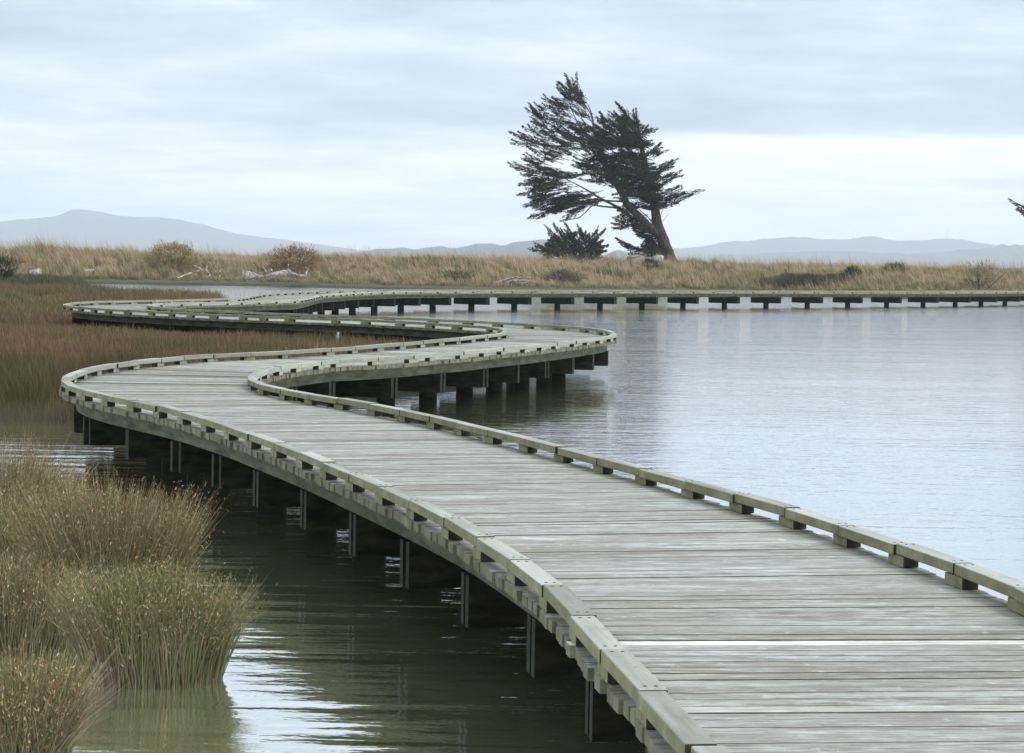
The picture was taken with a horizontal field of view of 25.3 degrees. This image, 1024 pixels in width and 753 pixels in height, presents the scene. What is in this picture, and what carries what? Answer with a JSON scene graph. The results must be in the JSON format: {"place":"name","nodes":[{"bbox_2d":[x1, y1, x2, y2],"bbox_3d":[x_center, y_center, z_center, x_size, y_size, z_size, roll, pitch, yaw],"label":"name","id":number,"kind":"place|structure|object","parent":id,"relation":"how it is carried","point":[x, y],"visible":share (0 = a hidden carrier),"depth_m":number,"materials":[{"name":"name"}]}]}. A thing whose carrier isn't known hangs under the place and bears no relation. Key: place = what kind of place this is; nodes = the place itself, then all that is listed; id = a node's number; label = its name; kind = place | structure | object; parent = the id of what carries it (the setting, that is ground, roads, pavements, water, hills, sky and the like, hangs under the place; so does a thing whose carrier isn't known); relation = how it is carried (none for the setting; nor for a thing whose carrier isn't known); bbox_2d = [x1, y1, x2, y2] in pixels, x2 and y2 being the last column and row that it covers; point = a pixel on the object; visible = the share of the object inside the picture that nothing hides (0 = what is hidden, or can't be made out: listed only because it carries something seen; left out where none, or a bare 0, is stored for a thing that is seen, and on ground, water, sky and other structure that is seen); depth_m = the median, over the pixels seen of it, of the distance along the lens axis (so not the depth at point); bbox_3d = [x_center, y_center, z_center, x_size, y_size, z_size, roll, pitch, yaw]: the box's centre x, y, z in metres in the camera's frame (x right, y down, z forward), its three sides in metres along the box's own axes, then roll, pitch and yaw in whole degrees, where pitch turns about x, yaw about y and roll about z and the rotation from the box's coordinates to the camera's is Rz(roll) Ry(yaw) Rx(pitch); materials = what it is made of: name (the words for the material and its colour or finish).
{"place":"outdoors","nodes":[
{"label":"outdoors","id":0,"kind":"place"},
{"bbox_2d":[0,241,162,252],"bbox_3d":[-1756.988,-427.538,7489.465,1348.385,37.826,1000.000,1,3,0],"label":"hill","id":1,"kind":"structure","parent":0,"point":[7,242],"depth_m":7393.52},
{"bbox_2d":[0,209,365,254],"bbox_3d":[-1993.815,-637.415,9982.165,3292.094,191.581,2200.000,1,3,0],"label":"hill","id":2,"kind":"structure","parent":0,"point":[87,226],"depth_m":9469.31,"materials":[{"name":"grey"}]},
{"bbox_2d":[315,239,654,260],"bbox_3d":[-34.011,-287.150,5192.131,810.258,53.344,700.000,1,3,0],"label":"hill","id":3,"kind":"structure","parent":0,"point":[521,245],"depth_m":5081.98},
{"bbox_2d":[0,284,1023,752],"bbox_3d":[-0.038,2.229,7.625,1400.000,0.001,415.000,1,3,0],"label":"water","id":4,"kind":"structure","parent":0,"point":[902,420],"depth_m":27.63,"materials":[{"name":"grey liquid"}]},
{"bbox_2d":[0,427,105,531],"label":"rush clump","id":5,"kind":"object","parent":4,"relation":"in","point":[27,468],"visible":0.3,"depth_m":20.02,"materials":[{"name":"plant"}]},
{"bbox_2d":[0,542,117,656],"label":"rush clump","id":6,"kind":"object","parent":4,"relation":"on","point":[21,613],"visible":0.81,"depth_m":14.82,"materials":[{"name":"green plant"}]},
{"bbox_2d":[0,463,128,577],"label":"rush clump","id":7,"kind":"object","parent":4,"relation":"on","point":[3,508],"visible":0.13,"depth_m":17.52,"materials":[{"name":"green plant"}]},
{"bbox_2d":[0,632,136,752],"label":"rush clump","id":8,"kind":"object","parent":4,"relation":"in","point":[39,715],"visible":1,"depth_m":11.34,"materials":[{"name":"plant"}]},
{"bbox_2d":[0,457,229,602],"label":"rush clump","id":9,"kind":"object","parent":4,"relation":"in","point":[92,531],"visible":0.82,"depth_m":16.56,"materials":[{"name":"green plant"}]},
{"bbox_2d":[30,551,276,688],"bbox_3d":[-2.203,1.445,14.059,1.479,0.827,1.361,3,4,34],"label":"rush clump","id":10,"kind":"object","parent":4,"relation":"on","point":[172,633],"visible":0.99,"depth_m":13.77,"materials":[{"name":"green plant"}]},
{"bbox_2d":[0,253,1023,423],"bbox_3d":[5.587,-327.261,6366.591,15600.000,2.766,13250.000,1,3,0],"label":"ground","id":11,"kind":"structure","parent":0,"point":[222,282],"depth_m":186.47,"materials":[{"name":"soil"}]},
{"bbox_2d":[0,252,23,278],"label":"coastal shrub","id":12,"kind":"object","parent":11,"relation":"on","point":[5,263],"visible":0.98,"depth_m":164.75,"materials":[{"name":"green plant"}]},
{"bbox_2d":[29,268,41,275],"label":"driftwood log","id":13,"kind":"object","parent":11,"relation":"on","point":[37,271],"visible":0.68,"depth_m":177.59,"materials":[{"name":"grey wood"}]},
{"bbox_2d":[85,268,95,274],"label":"driftwood stump","id":14,"kind":"object","parent":11,"relation":"on","point":[91,271],"visible":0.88,"depth_m":189.40,"materials":[{"name":"grey wood"}]},
{"bbox_2d":[139,239,205,271],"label":"coastal shrub","id":15,"kind":"object","parent":11,"relation":"on","point":[171,248],"visible":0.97,"depth_m":193.21,"materials":[{"name":"brown plant"}]},
{"bbox_2d":[177,264,225,282],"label":"driftwood branches","id":16,"kind":"object","parent":11,"relation":"on","point":[208,273],"visible":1,"depth_m":186.23,"materials":[{"name":"grey wood"}]},
{"bbox_2d":[0,272,449,424],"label":"marsh rushes","id":17,"kind":"object","parent":11,"relation":"on","point":[43,350],"visible":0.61,"depth_m":52.86,"materials":[{"name":"brown plant"}]},
{"bbox_2d":[241,264,308,280],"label":"driftwood log","id":18,"kind":"object","parent":11,"relation":"on","point":[245,274],"visible":1,"depth_m":186.09,"materials":[{"name":"grey wood"}]},
{"bbox_2d":[259,242,326,273],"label":"coastal shrub","id":19,"kind":"object","parent":11,"relation":"on","point":[309,254],"visible":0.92,"depth_m":193.21,"materials":[{"name":"brown plant"}]},
{"bbox_2d":[437,269,472,281],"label":"coastal shrub","id":20,"kind":"object","parent":11,"relation":"on","point":[453,273],"visible":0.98,"depth_m":183.57,"materials":[{"name":"green plant"}]},
{"bbox_2d":[0,222,1023,292],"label":"tussock grass","id":21,"kind":"structure","parent":11,"relation":"on","point":[687,275],"depth_m":192.62,"materials":[{"name":"beige plant"}]},
{"bbox_2d":[492,276,531,284],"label":"dead branch pile","id":22,"kind":"object","parent":11,"relation":"on","point":[515,278],"visible":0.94,"depth_m":183.74,"materials":[{"name":"grey wood"}]},
{"bbox_2d":[59,289,1023,752],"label":"boardwalk","id":23,"kind":"structure","parent":11,"relation":"on","point":[689,617],"depth_m":14.79,"materials":[{"name":"wood"}]},
{"bbox_2d":[542,268,584,282],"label":"coastal shrub","id":24,"kind":"object","parent":11,"relation":"on","point":[566,273],"visible":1,"depth_m":187.65,"materials":[{"name":"green plant"}]},
{"bbox_2d":[527,222,608,262],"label":"cypress bush","id":25,"kind":"object","parent":11,"relation":"on","point":[593,245],"visible":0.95,"depth_m":201.21,"materials":[{"name":"green plant"}]},
{"bbox_2d":[506,71,703,260],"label":"windswept cypress","id":26,"kind":"object","parent":11,"relation":"on","point":[642,175],"visible":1,"depth_m":204.53,"materials":[{"name":"green plant"}]},
{"bbox_2d":[627,255,644,264],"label":"boulder","id":27,"kind":"object","parent":11,"relation":"on","point":[635,257],"visible":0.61,"depth_m":202.19,"materials":[{"name":"grey stone"}]},
{"bbox_2d":[637,257,660,270],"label":"coastal shrub","id":28,"kind":"object","parent":11,"relation":"on","point":[647,261],"visible":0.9,"depth_m":196.52,"materials":[{"name":"green plant"}]},
{"bbox_2d":[751,271,850,288],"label":"rush bed","id":29,"kind":"object","parent":11,"relation":"on","point":[788,280],"visible":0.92,"depth_m":190.64,"materials":[{"name":"brown plant"}]},
{"bbox_2d":[842,266,861,278],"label":"coastal shrub","id":30,"kind":"object","parent":11,"relation":"on","point":[848,270],"visible":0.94,"depth_m":190.05,"materials":[{"name":"green plant"}]},
{"bbox_2d":[877,261,909,274],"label":"coastal shrub","id":31,"kind":"object","parent":11,"relation":"on","point":[896,264],"visible":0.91,"depth_m":189.51,"materials":[{"name":"green plant"}]},
{"bbox_2d":[956,258,1005,289],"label":"coastal shrub","id":32,"kind":"object","parent":11,"relation":"on","point":[978,284],"visible":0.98,"depth_m":185.63,"materials":[{"name":"green plant"}]},
{"bbox_2d":[1008,198,1023,215],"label":"windswept cypress","id":33,"kind":"object","parent":11,"relation":"on","point":[1017,209],"visible":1,"depth_m":174.29,"materials":[{"name":"green plant"}]},
{"bbox_2d":[0,0,1023,254],"label":"sky","id":34,"kind":"structure","parent":0,"point":[373,124],"materials":[{"name":"grey"}]},
{"bbox_2d":[640,236,1009,257],"bbox_3d":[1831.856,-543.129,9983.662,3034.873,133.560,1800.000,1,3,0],"label":"hill","id":35,"kind":"structure","parent":0,"point":[865,243],"depth_m":9689.11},
{"bbox_2d":[676,244,1023,267],"bbox_3d":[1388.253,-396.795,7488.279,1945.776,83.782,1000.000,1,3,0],"label":"hill","id":36,"kind":"structure","parent":0,"point":[1005,254],"depth_m":7280.65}
]}

